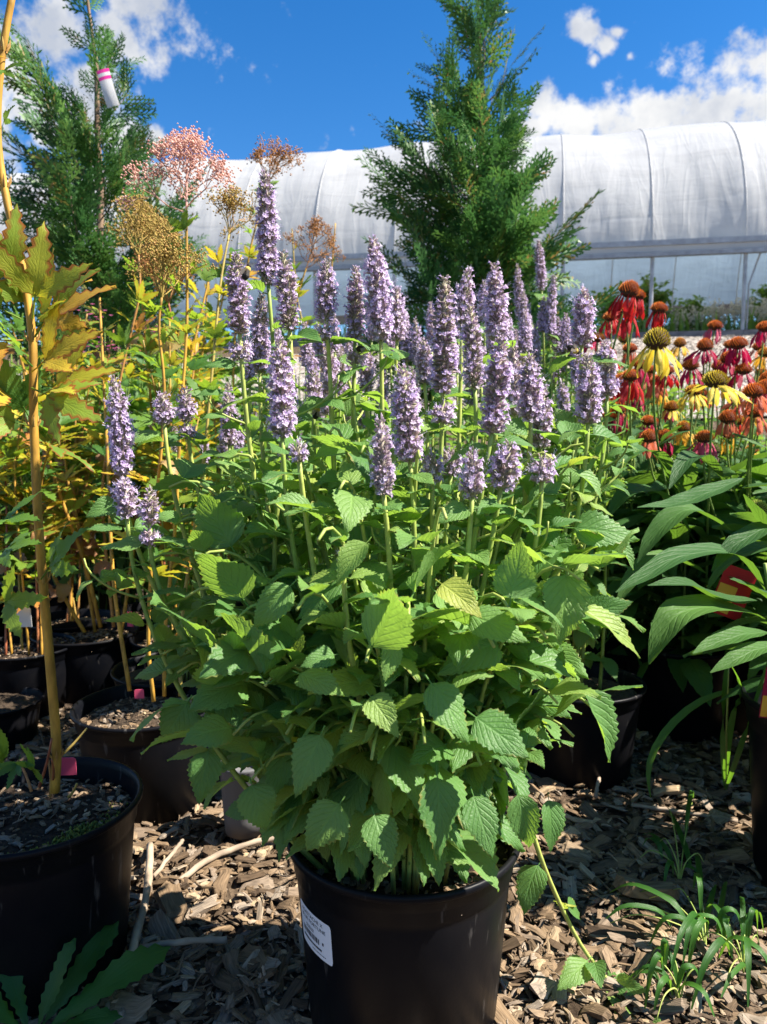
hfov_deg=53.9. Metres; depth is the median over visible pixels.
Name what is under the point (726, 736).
grass weed
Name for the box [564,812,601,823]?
wood chunk
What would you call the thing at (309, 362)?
potted hyssop
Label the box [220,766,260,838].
nursery pot
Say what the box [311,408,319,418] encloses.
bumblebee
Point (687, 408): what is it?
leafy perennial
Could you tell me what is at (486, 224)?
arborvitae
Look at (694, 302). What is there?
shrub tree
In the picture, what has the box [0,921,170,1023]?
dandelion weed
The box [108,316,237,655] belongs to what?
potted meadow plant
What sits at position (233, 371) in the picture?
potted meadow plant
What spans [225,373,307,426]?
leafy perennial
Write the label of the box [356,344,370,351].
bumblebee
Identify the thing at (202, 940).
stick
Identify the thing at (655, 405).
leafy perennial
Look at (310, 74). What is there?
sky
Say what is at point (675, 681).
potted coneflower
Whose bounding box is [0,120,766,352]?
hoop house
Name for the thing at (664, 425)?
coneflower
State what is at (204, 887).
wood chunk
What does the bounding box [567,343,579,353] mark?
bumblebee
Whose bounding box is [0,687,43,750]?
nursery pot
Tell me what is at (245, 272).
bumblebee
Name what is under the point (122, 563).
leafy perennial
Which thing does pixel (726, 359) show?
potted coneflower
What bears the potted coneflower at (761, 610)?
on the ground at (248, 905)
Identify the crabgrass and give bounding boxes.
[605,854,742,974]
[630,938,714,1019]
[640,790,703,880]
[691,896,766,1008]
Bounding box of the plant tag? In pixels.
[97,68,119,107]
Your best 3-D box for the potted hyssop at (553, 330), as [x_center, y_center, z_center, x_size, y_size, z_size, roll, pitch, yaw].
[0.434,-0.116,2.083,0.286,1.271,0.318,0,6,0]
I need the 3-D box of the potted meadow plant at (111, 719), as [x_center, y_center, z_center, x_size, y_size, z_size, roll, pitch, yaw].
[-0.436,-0.091,1.524,0.401,1.330,0.425,0,6,0]
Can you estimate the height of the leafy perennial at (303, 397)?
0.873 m
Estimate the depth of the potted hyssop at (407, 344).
1.75 m
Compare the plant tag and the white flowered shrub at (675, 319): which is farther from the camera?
the white flowered shrub at (675, 319)
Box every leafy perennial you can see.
[0,354,47,576]
[1,348,88,569]
[6,316,92,485]
[7,303,146,608]
[43,342,180,610]
[102,347,262,598]
[111,318,177,485]
[127,320,297,559]
[148,319,223,402]
[207,381,327,562]
[208,354,230,402]
[218,382,302,557]
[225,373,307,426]
[242,412,377,610]
[297,376,375,434]
[312,415,463,609]
[401,415,496,594]
[446,395,554,576]
[565,390,686,568]
[569,350,654,427]
[580,357,695,451]
[580,368,679,447]
[614,369,711,444]
[682,412,766,490]
[691,412,766,452]
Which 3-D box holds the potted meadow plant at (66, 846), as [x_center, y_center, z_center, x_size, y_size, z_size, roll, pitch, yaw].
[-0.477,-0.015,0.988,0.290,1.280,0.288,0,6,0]
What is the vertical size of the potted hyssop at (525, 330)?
1.064 m
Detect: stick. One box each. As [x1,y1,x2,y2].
[128,842,153,950]
[139,935,226,947]
[153,839,183,877]
[172,836,273,884]
[261,965,270,994]
[594,777,600,798]
[631,803,737,823]
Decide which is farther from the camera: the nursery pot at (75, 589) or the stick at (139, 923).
the nursery pot at (75, 589)
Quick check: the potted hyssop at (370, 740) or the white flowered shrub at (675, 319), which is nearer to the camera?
the potted hyssop at (370, 740)
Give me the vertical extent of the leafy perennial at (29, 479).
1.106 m
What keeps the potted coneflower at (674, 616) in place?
on the ground at (248, 905)
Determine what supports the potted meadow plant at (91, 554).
on the ground at (248, 905)
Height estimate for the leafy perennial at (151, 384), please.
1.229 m
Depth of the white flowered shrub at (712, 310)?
15.07 m
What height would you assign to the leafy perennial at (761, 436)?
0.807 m
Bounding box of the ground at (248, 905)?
[0,347,766,1023]
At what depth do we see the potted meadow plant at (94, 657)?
2.05 m
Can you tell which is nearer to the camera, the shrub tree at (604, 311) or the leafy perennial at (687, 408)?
the leafy perennial at (687, 408)
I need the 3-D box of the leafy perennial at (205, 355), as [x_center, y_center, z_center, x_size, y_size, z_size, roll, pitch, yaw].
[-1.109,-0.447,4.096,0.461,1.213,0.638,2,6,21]
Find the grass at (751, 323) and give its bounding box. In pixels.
[112,307,766,342]
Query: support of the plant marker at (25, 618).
attached to the potted meadow plant at (22, 662)
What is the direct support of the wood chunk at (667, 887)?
on the ground at (248, 905)
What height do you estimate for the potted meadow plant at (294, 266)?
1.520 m
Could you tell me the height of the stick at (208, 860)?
0.023 m
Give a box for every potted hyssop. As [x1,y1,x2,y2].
[76,168,660,1023]
[110,409,250,697]
[206,312,363,608]
[252,402,364,493]
[319,301,445,617]
[416,281,538,767]
[510,238,582,641]
[521,348,646,790]
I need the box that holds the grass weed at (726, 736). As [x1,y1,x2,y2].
[646,662,766,796]
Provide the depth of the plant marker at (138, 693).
1.49 m
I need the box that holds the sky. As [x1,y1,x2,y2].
[0,0,766,344]
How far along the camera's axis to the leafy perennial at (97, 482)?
2.68 m
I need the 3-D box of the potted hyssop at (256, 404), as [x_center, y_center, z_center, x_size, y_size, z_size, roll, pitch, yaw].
[-0.256,-0.026,2.980,0.558,0.863,0.322,3,6,25]
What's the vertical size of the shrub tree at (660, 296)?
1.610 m
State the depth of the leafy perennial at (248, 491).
2.32 m
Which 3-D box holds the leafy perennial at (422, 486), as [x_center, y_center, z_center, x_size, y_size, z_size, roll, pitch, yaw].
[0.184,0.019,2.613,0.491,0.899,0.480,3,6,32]
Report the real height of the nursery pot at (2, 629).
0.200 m
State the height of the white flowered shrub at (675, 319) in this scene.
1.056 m
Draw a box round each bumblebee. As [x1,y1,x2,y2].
[240,264,250,279]
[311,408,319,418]
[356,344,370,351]
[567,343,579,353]
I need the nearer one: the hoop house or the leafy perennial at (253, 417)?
the leafy perennial at (253, 417)
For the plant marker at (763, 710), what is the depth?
1.16 m
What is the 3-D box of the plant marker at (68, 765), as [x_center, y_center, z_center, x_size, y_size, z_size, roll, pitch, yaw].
[-0.451,0.362,1.074,0.026,0.027,0.006,0,6,0]
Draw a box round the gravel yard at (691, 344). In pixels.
[16,334,766,427]
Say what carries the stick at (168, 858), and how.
on the ground at (248, 905)
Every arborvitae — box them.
[0,0,215,590]
[340,0,622,443]
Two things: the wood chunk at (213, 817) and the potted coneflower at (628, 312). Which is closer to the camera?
the wood chunk at (213, 817)
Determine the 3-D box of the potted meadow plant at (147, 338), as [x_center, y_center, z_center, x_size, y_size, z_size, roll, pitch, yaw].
[-0.648,-0.226,2.289,0.364,1.452,0.286,0,6,0]
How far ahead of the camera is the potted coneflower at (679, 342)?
1.99 m
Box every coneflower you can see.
[525,279,744,669]
[572,327,766,741]
[600,337,766,655]
[602,320,766,620]
[607,445,766,884]
[621,342,766,733]
[622,350,730,600]
[706,433,766,678]
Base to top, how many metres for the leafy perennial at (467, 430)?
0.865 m
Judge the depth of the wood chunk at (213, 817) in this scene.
1.39 m
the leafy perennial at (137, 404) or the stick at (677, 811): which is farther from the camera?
the leafy perennial at (137, 404)
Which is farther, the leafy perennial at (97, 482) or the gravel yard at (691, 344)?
the gravel yard at (691, 344)
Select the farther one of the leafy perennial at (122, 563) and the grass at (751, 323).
the grass at (751, 323)
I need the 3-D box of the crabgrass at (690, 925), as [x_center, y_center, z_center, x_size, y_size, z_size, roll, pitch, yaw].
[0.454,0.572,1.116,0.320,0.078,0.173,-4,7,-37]
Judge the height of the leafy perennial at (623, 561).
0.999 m
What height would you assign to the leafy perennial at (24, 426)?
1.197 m
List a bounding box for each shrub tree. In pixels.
[590,287,636,332]
[632,271,685,331]
[668,295,709,330]
[741,284,766,319]
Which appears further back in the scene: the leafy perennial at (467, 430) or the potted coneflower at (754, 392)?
the leafy perennial at (467, 430)
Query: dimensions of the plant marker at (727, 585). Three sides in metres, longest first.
0.090 x 0.060 x 0.002 m
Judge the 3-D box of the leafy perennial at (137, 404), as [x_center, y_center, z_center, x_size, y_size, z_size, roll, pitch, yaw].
[-0.736,-0.093,2.817,0.596,1.080,0.569,0,6,0]
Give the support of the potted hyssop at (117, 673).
on the ground at (248, 905)
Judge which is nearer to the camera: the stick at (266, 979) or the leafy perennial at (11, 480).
the stick at (266, 979)
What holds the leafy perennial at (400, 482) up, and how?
on the ground at (248, 905)
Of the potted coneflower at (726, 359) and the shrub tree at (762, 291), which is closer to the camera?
the potted coneflower at (726, 359)
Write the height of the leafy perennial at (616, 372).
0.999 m
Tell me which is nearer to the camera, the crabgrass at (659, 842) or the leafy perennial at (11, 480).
the crabgrass at (659, 842)
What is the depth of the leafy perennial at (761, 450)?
2.94 m
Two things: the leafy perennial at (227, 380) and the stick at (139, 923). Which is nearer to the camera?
the stick at (139, 923)
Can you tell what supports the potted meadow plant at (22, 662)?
on the ground at (248, 905)
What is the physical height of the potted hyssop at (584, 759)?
0.911 m
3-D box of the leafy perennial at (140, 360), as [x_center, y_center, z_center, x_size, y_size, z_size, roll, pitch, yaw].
[-0.661,-0.167,3.003,0.550,1.155,0.552,4,7,36]
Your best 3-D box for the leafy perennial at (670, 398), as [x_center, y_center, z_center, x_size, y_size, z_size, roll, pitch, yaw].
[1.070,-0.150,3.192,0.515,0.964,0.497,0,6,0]
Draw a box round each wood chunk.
[153,880,188,923]
[195,881,215,888]
[208,814,223,823]
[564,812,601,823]
[613,873,679,903]
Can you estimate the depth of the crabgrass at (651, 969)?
0.95 m
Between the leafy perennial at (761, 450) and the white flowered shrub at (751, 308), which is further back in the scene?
the white flowered shrub at (751, 308)
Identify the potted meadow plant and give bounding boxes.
[0,0,142,1018]
[0,190,220,709]
[0,306,98,634]
[0,369,88,718]
[8,308,125,632]
[69,121,273,825]
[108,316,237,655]
[110,189,227,630]
[196,135,345,623]
[291,223,337,435]
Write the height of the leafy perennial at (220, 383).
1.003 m
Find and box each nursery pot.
[0,567,111,609]
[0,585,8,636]
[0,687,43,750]
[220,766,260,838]
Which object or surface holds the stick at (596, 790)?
on the ground at (248, 905)
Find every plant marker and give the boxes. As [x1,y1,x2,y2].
[16,607,31,626]
[61,757,76,774]
[134,689,143,698]
[714,565,756,619]
[759,667,766,717]
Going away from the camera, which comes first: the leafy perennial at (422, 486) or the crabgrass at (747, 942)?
the crabgrass at (747, 942)
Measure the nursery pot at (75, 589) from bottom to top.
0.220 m
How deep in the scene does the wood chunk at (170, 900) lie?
1.14 m
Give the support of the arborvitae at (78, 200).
on the ground at (248, 905)
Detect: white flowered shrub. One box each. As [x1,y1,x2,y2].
[668,306,708,330]
[682,296,740,329]
[713,294,766,329]
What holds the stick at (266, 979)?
on the ground at (248, 905)
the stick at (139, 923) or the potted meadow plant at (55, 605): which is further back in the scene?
the potted meadow plant at (55, 605)

